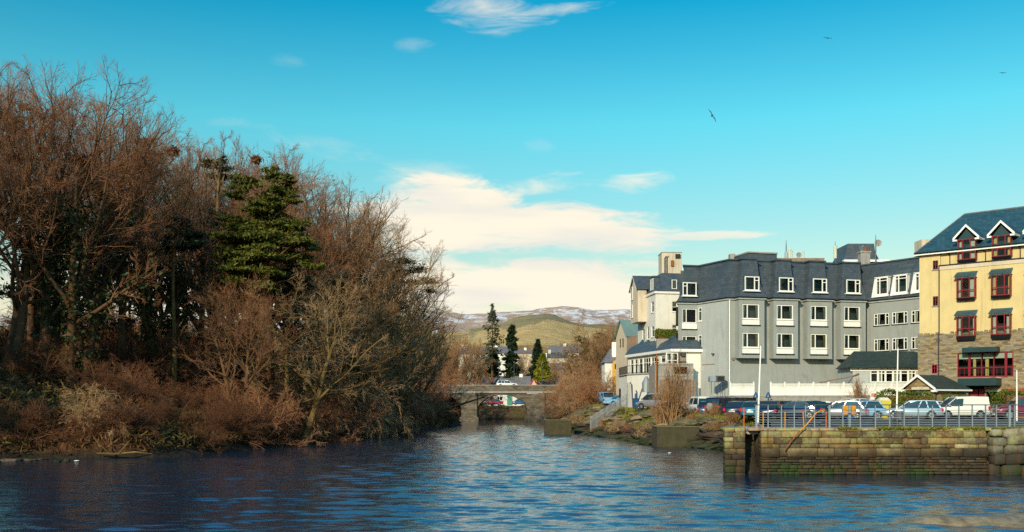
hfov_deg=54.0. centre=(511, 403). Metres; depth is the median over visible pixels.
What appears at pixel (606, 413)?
palisade fence
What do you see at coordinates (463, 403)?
leaning trunk
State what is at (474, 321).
snowy mountain
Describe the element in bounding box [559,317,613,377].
bare tree
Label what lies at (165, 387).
bare shrub
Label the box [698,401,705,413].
parked car
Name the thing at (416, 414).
bare shrub
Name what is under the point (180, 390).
bare shrub
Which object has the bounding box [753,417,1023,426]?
car park
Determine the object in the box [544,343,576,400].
bare tree
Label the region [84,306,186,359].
bare shrub
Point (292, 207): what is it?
bare tree
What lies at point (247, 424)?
bare shrub
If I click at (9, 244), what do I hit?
bare tree
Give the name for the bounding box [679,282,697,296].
window
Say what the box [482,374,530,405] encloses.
riverside cottage
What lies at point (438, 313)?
bare tree
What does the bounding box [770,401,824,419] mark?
parked car
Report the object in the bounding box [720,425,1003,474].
quay wall
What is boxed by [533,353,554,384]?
cypress tree
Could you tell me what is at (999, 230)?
dormer window
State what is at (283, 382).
bare shrub
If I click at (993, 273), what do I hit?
box window
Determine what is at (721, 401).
jeep
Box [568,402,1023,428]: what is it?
grass
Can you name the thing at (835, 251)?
antenna mast
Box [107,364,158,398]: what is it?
bare shrub
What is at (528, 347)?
moorland hill
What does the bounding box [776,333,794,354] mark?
window
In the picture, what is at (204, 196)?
bare tree
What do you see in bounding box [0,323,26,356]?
bare shrub
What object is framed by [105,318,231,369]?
bare shrub
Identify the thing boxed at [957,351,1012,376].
restaurant window
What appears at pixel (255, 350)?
bare shrub
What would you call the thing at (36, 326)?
bare tree
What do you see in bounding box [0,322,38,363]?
bare shrub
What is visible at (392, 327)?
bare tree
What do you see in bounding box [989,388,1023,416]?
rounded hedge
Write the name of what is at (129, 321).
holly tree
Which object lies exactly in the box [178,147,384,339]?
bare tree
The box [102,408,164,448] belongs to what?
bare shrub
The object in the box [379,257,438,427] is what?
pine tree
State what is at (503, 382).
parked car
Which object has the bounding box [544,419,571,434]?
concrete block
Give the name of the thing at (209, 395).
bare shrub
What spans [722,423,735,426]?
rock
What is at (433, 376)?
bare tree
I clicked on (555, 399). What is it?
bare shrub
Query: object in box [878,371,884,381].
window
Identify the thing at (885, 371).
window
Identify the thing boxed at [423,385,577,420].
road bridge
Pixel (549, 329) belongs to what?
forest hill
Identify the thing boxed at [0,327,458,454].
undergrowth
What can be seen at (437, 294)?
bare tree
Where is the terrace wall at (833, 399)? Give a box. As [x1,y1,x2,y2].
[735,396,872,402]
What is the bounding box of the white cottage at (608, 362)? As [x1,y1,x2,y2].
[600,342,615,395]
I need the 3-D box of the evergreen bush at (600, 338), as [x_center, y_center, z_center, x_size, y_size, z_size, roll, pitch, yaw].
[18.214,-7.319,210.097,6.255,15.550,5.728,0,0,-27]
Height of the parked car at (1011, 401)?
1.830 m
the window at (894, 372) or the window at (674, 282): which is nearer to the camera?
the window at (894, 372)
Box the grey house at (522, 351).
[514,348,532,375]
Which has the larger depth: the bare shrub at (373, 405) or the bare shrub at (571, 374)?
the bare shrub at (571, 374)
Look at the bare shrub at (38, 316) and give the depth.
103.67 m
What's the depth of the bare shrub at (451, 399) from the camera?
213.55 m
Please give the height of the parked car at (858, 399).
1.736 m
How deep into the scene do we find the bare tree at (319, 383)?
91.04 m
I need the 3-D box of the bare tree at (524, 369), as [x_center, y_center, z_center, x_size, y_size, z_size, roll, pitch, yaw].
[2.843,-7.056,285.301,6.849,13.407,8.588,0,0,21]
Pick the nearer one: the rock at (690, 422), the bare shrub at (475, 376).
the rock at (690, 422)
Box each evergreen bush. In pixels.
[483,347,502,377]
[573,335,594,360]
[593,333,609,348]
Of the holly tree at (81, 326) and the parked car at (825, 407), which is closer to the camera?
the parked car at (825, 407)
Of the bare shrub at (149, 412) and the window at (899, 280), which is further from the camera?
the window at (899, 280)
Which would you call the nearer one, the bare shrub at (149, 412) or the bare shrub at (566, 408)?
the bare shrub at (149, 412)
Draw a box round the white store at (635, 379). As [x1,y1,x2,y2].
[618,364,651,407]
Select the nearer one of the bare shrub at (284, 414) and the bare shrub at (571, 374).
the bare shrub at (284, 414)
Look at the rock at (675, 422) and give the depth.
88.68 m
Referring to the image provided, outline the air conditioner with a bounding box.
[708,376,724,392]
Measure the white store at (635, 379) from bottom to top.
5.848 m
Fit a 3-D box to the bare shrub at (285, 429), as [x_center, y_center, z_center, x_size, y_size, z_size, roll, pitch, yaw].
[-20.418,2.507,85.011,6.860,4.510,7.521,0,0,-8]
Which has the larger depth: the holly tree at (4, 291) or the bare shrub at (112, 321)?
the bare shrub at (112, 321)
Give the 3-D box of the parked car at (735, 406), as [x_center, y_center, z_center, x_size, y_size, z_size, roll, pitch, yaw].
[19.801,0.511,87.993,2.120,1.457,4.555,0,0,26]
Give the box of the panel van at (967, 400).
[936,396,990,418]
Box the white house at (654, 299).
[628,273,680,342]
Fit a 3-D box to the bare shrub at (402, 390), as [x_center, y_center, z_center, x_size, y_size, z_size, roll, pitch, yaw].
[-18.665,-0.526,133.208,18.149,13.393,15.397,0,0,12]
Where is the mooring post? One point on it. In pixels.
(744, 418)
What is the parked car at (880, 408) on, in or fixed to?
on the car park
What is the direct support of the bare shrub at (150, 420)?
on the ground at (506, 412)
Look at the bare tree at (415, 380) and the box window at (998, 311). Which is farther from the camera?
the bare tree at (415, 380)
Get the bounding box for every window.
[644,357,649,372]
[666,353,677,368]
[672,280,676,288]
[672,301,676,312]
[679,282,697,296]
[681,309,697,329]
[681,336,695,356]
[697,307,701,321]
[741,333,759,353]
[742,304,760,325]
[743,276,760,291]
[776,305,793,325]
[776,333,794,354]
[777,277,794,292]
[810,278,827,293]
[810,306,827,326]
[810,334,827,354]
[844,279,861,294]
[844,306,861,327]
[844,334,860,354]
[870,371,877,381]
[871,276,891,297]
[873,313,888,326]
[874,339,888,350]
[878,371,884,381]
[885,371,892,381]
[890,273,910,295]
[891,311,907,324]
[891,337,906,350]
[893,371,900,381]
[901,371,907,381]
[908,371,915,380]
[910,272,918,293]
[910,310,918,323]
[910,337,917,349]
[931,365,937,374]
[932,260,937,270]
[932,296,937,306]
[952,224,984,262]
[954,271,977,300]
[954,310,977,340]
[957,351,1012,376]
[987,220,1019,259]
[988,268,1012,298]
[988,307,1012,339]
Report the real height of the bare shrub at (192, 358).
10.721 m
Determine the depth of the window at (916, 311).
110.80 m
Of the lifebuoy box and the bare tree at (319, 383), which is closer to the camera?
the lifebuoy box
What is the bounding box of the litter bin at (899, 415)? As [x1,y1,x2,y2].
[894,411,902,423]
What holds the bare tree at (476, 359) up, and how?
on the ground at (506, 412)
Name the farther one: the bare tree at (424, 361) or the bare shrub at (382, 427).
the bare tree at (424, 361)
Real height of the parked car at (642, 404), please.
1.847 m
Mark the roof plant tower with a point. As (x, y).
(669, 262)
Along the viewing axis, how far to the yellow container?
83.58 m
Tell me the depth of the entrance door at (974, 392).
97.16 m
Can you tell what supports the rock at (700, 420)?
on the ground at (506, 412)
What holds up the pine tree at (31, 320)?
on the ground at (506, 412)
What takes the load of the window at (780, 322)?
in the grey hotel at (808, 320)
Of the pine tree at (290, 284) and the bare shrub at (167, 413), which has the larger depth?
the pine tree at (290, 284)
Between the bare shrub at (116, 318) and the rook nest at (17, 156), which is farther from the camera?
the bare shrub at (116, 318)
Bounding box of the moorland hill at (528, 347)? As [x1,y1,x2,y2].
[274,344,589,368]
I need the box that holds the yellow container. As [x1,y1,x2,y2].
[876,397,890,416]
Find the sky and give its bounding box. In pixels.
[0,0,1023,319]
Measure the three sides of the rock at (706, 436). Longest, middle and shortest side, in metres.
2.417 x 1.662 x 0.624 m
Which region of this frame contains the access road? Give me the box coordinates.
[601,404,737,415]
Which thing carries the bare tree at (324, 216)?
on the ground at (506, 412)
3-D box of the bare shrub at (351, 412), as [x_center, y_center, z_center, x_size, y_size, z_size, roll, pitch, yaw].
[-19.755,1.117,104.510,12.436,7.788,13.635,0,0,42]
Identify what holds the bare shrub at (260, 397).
on the ground at (506, 412)
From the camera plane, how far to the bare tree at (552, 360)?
254.58 m
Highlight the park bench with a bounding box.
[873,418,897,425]
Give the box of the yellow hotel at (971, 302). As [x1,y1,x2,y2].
[914,206,1023,402]
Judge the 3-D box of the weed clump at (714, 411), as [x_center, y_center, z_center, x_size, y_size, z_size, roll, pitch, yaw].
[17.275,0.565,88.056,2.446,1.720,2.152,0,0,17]
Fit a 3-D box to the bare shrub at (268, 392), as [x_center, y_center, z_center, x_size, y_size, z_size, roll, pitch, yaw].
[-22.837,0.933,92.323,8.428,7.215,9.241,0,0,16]
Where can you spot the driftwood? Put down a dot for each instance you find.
(120, 452)
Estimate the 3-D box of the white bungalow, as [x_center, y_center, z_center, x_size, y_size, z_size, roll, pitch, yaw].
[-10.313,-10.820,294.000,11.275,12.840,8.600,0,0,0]
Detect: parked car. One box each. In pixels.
[485,399,502,404]
[496,380,517,384]
[512,399,523,404]
[603,395,618,404]
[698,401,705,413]
[723,401,751,417]
[735,397,755,401]
[740,401,762,418]
[757,400,787,418]
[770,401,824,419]
[795,400,834,418]
[821,400,868,418]
[840,398,870,400]
[840,400,886,418]
[882,400,943,418]
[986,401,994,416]
[990,396,1023,419]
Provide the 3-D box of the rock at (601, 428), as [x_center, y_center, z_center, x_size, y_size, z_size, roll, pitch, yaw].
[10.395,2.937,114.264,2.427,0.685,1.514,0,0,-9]
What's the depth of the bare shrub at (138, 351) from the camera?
88.19 m
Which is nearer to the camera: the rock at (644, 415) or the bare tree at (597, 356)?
the rock at (644, 415)
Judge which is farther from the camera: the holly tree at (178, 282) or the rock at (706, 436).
the holly tree at (178, 282)
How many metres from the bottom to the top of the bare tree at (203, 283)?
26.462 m
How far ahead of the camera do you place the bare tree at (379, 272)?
118.36 m
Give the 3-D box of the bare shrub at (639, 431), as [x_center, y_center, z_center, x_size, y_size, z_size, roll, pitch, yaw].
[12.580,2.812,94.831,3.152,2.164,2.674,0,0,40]
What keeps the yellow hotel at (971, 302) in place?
on the ground at (506, 412)
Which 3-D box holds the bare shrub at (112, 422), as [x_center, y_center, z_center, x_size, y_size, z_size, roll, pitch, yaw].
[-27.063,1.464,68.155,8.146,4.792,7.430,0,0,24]
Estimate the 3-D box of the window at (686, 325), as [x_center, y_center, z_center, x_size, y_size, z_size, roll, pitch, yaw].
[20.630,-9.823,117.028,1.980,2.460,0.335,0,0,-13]
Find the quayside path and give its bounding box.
[741,427,997,433]
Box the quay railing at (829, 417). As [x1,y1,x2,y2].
[754,404,1023,427]
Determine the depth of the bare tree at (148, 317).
91.23 m
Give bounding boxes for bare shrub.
[0,298,111,355]
[0,301,111,341]
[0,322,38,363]
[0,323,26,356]
[0,333,83,391]
[0,392,75,450]
[7,329,85,368]
[46,390,170,446]
[53,409,113,445]
[57,381,146,447]
[62,354,180,411]
[75,327,223,387]
[76,331,188,391]
[79,356,169,389]
[81,323,203,397]
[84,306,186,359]
[86,302,137,332]
[91,360,110,380]
[102,376,156,404]
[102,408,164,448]
[105,312,137,344]
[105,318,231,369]
[106,319,195,339]
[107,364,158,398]
[108,308,207,353]
[111,320,218,373]
[113,400,169,431]
[125,405,165,437]
[134,382,184,410]
[139,349,219,395]
[143,376,203,406]
[144,391,199,433]
[154,327,292,388]
[164,391,211,416]
[165,328,281,388]
[173,422,228,452]
[174,379,243,415]
[176,379,240,413]
[177,361,224,394]
[178,377,209,398]
[179,370,225,399]
[183,347,263,391]
[184,331,276,354]
[185,410,236,443]
[189,386,240,409]
[190,344,245,366]
[190,407,263,444]
[191,330,312,358]
[197,392,276,447]
[199,397,274,449]
[201,363,303,427]
[204,398,280,449]
[217,356,314,400]
[219,377,326,446]
[223,379,304,424]
[233,378,318,435]
[239,346,347,381]
[243,336,364,442]
[249,308,422,438]
[252,395,322,439]
[252,407,304,446]
[253,399,313,444]
[259,393,313,439]
[274,355,383,438]
[275,367,392,438]
[276,389,359,441]
[280,385,342,438]
[291,393,362,440]
[299,379,370,437]
[318,331,413,437]
[350,341,443,433]
[362,354,427,414]
[363,390,418,432]
[363,402,400,435]
[378,382,426,433]
[389,396,415,430]
[394,387,452,431]
[401,351,460,413]
[402,382,430,430]
[408,378,436,416]
[417,390,450,416]
[419,389,444,412]
[429,360,496,416]
[430,347,495,384]
[436,372,487,419]
[534,388,566,418]
[536,370,595,418]
[540,356,601,415]
[542,405,565,418]
[543,369,572,409]
[546,393,576,417]
[553,370,571,417]
[556,370,614,417]
[556,372,615,416]
[570,413,583,422]
[574,355,601,382]
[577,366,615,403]
[596,415,607,427]
[604,417,625,432]
[619,422,633,432]
[634,423,651,436]
[677,404,700,416]
[685,412,697,424]
[704,417,725,431]
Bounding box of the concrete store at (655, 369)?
[649,354,695,408]
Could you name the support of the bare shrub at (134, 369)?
on the ground at (506, 412)
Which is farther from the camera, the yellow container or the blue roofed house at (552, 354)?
the blue roofed house at (552, 354)
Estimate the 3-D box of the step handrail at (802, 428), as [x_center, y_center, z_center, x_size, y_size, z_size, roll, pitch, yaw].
[14.757,1.340,50.854,2.053,2.096,0.332,0,0,0]
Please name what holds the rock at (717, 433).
on the ground at (506, 412)
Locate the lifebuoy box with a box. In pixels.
[843,405,855,426]
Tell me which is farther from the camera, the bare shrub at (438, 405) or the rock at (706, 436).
the bare shrub at (438, 405)
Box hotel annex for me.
[819,351,917,395]
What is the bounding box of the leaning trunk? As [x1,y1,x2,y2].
[436,389,490,410]
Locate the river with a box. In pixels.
[0,419,1023,531]
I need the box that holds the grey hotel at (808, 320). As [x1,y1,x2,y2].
[676,244,918,395]
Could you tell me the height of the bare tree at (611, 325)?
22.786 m
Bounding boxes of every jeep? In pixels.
[597,392,615,404]
[704,396,737,415]
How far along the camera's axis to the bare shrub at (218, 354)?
99.78 m
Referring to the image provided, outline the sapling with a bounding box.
[847,373,874,398]
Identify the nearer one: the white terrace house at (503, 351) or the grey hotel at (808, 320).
the grey hotel at (808, 320)
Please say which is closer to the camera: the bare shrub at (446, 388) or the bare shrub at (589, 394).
the bare shrub at (589, 394)
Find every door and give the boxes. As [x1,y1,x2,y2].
[507,396,511,404]
[970,389,984,395]
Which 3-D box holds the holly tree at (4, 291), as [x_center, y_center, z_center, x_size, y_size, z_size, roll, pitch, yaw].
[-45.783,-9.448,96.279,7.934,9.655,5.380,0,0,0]
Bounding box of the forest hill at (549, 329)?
[3,314,616,348]
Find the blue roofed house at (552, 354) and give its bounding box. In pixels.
[547,350,566,366]
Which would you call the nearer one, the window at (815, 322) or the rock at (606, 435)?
the rock at (606, 435)
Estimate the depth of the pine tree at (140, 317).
98.87 m
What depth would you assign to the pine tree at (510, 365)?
249.14 m
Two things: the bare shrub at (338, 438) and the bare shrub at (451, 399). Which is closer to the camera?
the bare shrub at (338, 438)
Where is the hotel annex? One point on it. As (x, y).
(872, 367)
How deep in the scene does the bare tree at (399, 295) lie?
151.79 m
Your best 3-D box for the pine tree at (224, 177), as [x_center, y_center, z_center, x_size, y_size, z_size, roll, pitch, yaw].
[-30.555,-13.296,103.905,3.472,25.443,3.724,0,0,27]
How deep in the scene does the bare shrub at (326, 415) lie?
93.39 m
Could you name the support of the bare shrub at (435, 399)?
on the ground at (506, 412)
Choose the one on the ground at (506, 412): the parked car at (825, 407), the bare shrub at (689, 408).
the bare shrub at (689, 408)
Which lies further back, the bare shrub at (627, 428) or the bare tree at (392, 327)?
the bare tree at (392, 327)
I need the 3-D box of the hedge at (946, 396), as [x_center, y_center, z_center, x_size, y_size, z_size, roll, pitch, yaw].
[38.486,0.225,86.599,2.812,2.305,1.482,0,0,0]
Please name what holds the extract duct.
on the ground at (506, 412)
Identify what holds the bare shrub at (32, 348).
on the ground at (506, 412)
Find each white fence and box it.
[729,382,754,394]
[769,382,906,394]
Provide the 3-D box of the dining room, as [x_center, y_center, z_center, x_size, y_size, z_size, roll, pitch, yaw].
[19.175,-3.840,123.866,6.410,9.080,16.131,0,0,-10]
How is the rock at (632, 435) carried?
on the ground at (506, 412)
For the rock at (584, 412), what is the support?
on the ground at (506, 412)
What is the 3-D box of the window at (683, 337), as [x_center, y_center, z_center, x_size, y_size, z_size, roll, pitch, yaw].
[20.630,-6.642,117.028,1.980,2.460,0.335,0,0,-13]
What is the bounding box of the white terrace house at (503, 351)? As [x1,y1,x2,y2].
[493,346,509,375]
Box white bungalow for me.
[457,345,491,383]
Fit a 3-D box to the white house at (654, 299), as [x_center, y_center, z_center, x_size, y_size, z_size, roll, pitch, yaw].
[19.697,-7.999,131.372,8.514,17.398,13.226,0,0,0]
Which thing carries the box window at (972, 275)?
in the yellow hotel at (971, 302)
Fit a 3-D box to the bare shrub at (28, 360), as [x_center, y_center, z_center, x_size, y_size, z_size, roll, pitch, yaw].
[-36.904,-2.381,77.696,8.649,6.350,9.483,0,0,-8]
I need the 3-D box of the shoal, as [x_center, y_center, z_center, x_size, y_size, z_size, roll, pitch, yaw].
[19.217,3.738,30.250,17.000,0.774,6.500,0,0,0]
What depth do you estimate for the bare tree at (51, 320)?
78.51 m
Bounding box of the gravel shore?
[0,458,40,461]
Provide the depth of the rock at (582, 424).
126.96 m
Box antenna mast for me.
[833,244,836,262]
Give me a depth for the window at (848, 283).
114.48 m
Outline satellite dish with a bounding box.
[876,240,881,245]
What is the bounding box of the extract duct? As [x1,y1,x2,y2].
[639,376,648,399]
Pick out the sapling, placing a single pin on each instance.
(857, 393)
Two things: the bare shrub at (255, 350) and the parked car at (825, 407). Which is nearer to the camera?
the parked car at (825, 407)
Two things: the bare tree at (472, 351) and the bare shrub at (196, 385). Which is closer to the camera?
the bare shrub at (196, 385)
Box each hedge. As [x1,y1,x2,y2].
[654,328,677,358]
[874,388,933,407]
[942,393,975,416]
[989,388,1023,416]
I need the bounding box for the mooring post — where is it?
[743,408,745,428]
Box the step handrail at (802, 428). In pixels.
[784,410,824,450]
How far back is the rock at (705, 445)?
80.72 m
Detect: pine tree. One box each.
[2,101,52,344]
[82,200,118,343]
[128,134,172,352]
[135,216,209,389]
[196,206,223,385]
[199,154,235,355]
[205,215,314,405]
[207,164,327,406]
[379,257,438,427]
[501,324,521,378]
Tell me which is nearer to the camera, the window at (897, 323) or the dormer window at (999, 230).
the dormer window at (999, 230)
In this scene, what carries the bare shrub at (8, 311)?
on the ground at (506, 412)
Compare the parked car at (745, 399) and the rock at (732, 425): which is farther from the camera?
the parked car at (745, 399)
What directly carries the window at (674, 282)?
in the white house at (654, 299)
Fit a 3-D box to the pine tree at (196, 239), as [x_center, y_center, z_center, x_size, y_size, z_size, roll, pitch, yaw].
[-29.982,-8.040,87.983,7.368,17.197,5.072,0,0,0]
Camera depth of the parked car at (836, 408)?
79.18 m
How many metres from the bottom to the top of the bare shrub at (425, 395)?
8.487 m
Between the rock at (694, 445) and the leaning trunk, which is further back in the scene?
the leaning trunk
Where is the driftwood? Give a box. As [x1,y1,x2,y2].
[92,435,151,454]
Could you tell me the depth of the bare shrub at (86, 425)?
66.54 m
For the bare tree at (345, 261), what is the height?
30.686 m
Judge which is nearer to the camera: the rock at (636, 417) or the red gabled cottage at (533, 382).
the rock at (636, 417)
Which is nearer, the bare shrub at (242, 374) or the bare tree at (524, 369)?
the bare shrub at (242, 374)
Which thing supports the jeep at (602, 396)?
on the access road
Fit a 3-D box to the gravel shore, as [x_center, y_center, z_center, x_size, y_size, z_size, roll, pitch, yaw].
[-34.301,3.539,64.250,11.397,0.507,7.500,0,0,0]
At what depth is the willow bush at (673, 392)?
92.42 m
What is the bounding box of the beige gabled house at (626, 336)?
[614,319,637,394]
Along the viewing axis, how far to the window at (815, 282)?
113.50 m
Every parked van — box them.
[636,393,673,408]
[686,396,708,411]
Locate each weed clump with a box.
[696,402,722,417]
[722,409,739,423]
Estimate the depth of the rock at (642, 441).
89.23 m
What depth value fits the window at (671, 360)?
115.83 m
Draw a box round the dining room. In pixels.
[625,334,702,396]
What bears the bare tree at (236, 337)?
on the ground at (506, 412)
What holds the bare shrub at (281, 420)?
on the ground at (506, 412)
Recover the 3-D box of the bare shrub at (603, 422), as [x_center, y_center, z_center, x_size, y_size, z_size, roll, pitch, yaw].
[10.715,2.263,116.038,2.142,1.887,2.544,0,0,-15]
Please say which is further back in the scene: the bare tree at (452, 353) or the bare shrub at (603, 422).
the bare tree at (452, 353)
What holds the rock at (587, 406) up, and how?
on the ground at (506, 412)
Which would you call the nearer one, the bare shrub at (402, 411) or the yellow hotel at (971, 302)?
the yellow hotel at (971, 302)
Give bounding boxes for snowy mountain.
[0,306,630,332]
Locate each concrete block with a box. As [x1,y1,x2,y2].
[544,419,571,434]
[651,426,699,446]
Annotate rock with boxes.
[577,421,586,426]
[579,409,590,415]
[583,405,592,409]
[592,426,608,430]
[598,433,611,437]
[611,433,625,438]
[629,433,639,438]
[630,415,642,420]
[638,412,653,418]
[639,438,648,443]
[672,420,683,424]
[681,419,701,425]
[687,436,702,441]
[689,440,706,443]
[690,443,703,447]
[695,417,721,423]
[695,433,718,439]
[696,432,722,437]
[696,444,713,447]
[704,439,716,443]
[707,426,722,431]
[709,445,719,448]
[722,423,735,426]
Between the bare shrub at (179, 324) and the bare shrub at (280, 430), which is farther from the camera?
the bare shrub at (179, 324)
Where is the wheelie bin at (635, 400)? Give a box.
[632,398,638,407]
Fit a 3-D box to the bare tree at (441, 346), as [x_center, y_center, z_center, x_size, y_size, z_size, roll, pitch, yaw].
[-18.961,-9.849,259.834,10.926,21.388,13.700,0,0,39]
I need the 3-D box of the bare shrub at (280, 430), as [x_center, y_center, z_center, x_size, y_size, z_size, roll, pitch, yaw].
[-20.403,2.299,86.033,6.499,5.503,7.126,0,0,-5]
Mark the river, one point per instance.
(502, 475)
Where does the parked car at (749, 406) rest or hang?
on the car park
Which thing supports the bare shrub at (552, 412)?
on the ground at (506, 412)
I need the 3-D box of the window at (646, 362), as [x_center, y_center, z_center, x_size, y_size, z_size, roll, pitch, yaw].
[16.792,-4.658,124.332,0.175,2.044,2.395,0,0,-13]
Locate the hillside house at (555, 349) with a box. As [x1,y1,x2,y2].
[544,344,581,371]
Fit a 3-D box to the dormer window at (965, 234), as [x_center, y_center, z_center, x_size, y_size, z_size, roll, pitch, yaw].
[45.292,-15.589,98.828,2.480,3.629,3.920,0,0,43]
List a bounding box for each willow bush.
[646,384,675,424]
[648,350,695,425]
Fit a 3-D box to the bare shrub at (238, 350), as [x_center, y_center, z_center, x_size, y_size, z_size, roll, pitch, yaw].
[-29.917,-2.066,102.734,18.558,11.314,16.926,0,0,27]
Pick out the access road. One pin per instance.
(605, 405)
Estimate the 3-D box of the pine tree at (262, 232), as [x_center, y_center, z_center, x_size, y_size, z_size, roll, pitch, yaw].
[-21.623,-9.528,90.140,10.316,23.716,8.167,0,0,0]
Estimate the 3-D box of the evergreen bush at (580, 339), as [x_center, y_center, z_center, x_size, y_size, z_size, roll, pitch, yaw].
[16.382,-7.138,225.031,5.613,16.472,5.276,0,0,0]
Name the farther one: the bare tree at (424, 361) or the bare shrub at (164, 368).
the bare tree at (424, 361)
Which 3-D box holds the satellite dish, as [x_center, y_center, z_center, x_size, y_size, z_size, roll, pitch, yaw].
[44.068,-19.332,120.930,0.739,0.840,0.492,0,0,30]
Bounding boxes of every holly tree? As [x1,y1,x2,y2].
[0,261,63,299]
[51,256,97,350]
[101,272,169,357]
[158,271,205,386]
[205,291,246,390]
[273,288,315,376]
[331,310,366,361]
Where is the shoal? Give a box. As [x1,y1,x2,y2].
[884,514,1023,527]
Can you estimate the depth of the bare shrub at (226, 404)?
81.15 m
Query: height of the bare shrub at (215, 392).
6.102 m
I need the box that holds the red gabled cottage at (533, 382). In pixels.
[530,379,559,404]
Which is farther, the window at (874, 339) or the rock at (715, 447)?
the window at (874, 339)
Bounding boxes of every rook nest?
[1,153,20,165]
[67,150,90,165]
[165,144,180,158]
[248,155,263,165]
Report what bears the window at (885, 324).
in the grey hotel at (808, 320)
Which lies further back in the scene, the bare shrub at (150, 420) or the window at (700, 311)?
the window at (700, 311)
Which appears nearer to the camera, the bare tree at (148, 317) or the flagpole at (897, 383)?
the flagpole at (897, 383)
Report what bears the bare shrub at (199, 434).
on the ground at (506, 412)
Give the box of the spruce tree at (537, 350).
[526,339,544,378]
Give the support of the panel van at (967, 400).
on the car park
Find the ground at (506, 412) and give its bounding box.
[0,330,1023,474]
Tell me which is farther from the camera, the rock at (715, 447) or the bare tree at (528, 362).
the bare tree at (528, 362)
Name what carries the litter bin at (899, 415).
on the car park
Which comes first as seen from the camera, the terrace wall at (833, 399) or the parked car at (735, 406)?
the parked car at (735, 406)
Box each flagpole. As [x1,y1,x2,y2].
[757,344,761,423]
[896,347,898,410]
[1015,369,1018,421]
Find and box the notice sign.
[870,393,876,400]
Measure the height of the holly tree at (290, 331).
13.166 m
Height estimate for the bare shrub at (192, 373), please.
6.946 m
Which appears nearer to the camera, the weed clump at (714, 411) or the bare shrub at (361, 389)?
the weed clump at (714, 411)
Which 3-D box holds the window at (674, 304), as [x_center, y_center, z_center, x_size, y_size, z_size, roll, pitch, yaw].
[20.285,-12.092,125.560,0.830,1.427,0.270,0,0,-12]
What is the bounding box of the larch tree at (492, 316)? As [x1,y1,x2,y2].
[479,303,508,405]
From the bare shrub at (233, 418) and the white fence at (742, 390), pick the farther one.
the white fence at (742, 390)
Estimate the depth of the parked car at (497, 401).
240.68 m
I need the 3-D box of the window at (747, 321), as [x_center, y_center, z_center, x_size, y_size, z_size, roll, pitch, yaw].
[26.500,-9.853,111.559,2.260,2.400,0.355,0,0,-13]
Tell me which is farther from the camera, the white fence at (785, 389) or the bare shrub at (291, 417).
the white fence at (785, 389)
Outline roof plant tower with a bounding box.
[658,252,681,274]
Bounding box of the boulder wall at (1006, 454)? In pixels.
[987,428,1023,474]
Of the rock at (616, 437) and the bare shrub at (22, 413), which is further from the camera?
the rock at (616, 437)
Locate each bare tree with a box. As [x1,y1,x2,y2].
[0,54,152,379]
[0,54,202,393]
[0,66,125,335]
[0,78,66,274]
[1,91,219,373]
[10,91,202,361]
[37,112,225,349]
[61,134,244,380]
[112,141,263,376]
[121,135,272,323]
[136,130,318,344]
[158,133,350,355]
[161,148,279,280]
[164,271,310,403]
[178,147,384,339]
[180,143,354,349]
[203,261,391,442]
[219,159,405,358]
[234,172,408,353]
[270,170,429,356]
[274,282,418,438]
[279,193,424,352]
[294,208,458,433]
[306,301,445,434]
[328,222,421,377]
[329,240,432,361]
[336,254,466,426]
[364,268,455,358]
[383,304,451,399]
[401,331,450,393]
[421,328,456,371]
[441,330,477,384]
[443,338,471,372]
[454,333,485,383]
[458,339,485,384]
[517,348,532,374]
[517,357,530,375]
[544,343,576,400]
[548,352,563,378]
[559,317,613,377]
[574,323,615,376]
[604,317,622,337]
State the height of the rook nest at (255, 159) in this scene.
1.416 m
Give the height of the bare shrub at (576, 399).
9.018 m
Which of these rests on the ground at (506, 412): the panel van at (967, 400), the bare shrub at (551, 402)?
the bare shrub at (551, 402)
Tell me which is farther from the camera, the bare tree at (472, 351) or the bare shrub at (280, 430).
the bare tree at (472, 351)
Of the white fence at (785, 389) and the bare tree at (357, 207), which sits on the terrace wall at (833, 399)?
the white fence at (785, 389)
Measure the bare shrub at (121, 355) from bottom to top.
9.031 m
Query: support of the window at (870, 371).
in the hotel annex
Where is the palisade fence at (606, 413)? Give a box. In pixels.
[590,382,632,431]
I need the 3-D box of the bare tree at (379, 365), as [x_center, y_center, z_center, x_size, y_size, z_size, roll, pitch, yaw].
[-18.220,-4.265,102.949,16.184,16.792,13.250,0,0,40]
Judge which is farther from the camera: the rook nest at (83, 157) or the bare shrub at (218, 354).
the bare shrub at (218, 354)
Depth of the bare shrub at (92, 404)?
67.74 m
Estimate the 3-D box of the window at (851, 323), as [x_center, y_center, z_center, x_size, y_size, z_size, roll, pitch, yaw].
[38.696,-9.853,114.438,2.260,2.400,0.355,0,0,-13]
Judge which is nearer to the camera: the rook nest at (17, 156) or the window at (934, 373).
the rook nest at (17, 156)
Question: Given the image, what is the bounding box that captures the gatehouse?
[900,374,971,400]
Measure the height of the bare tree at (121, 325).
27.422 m

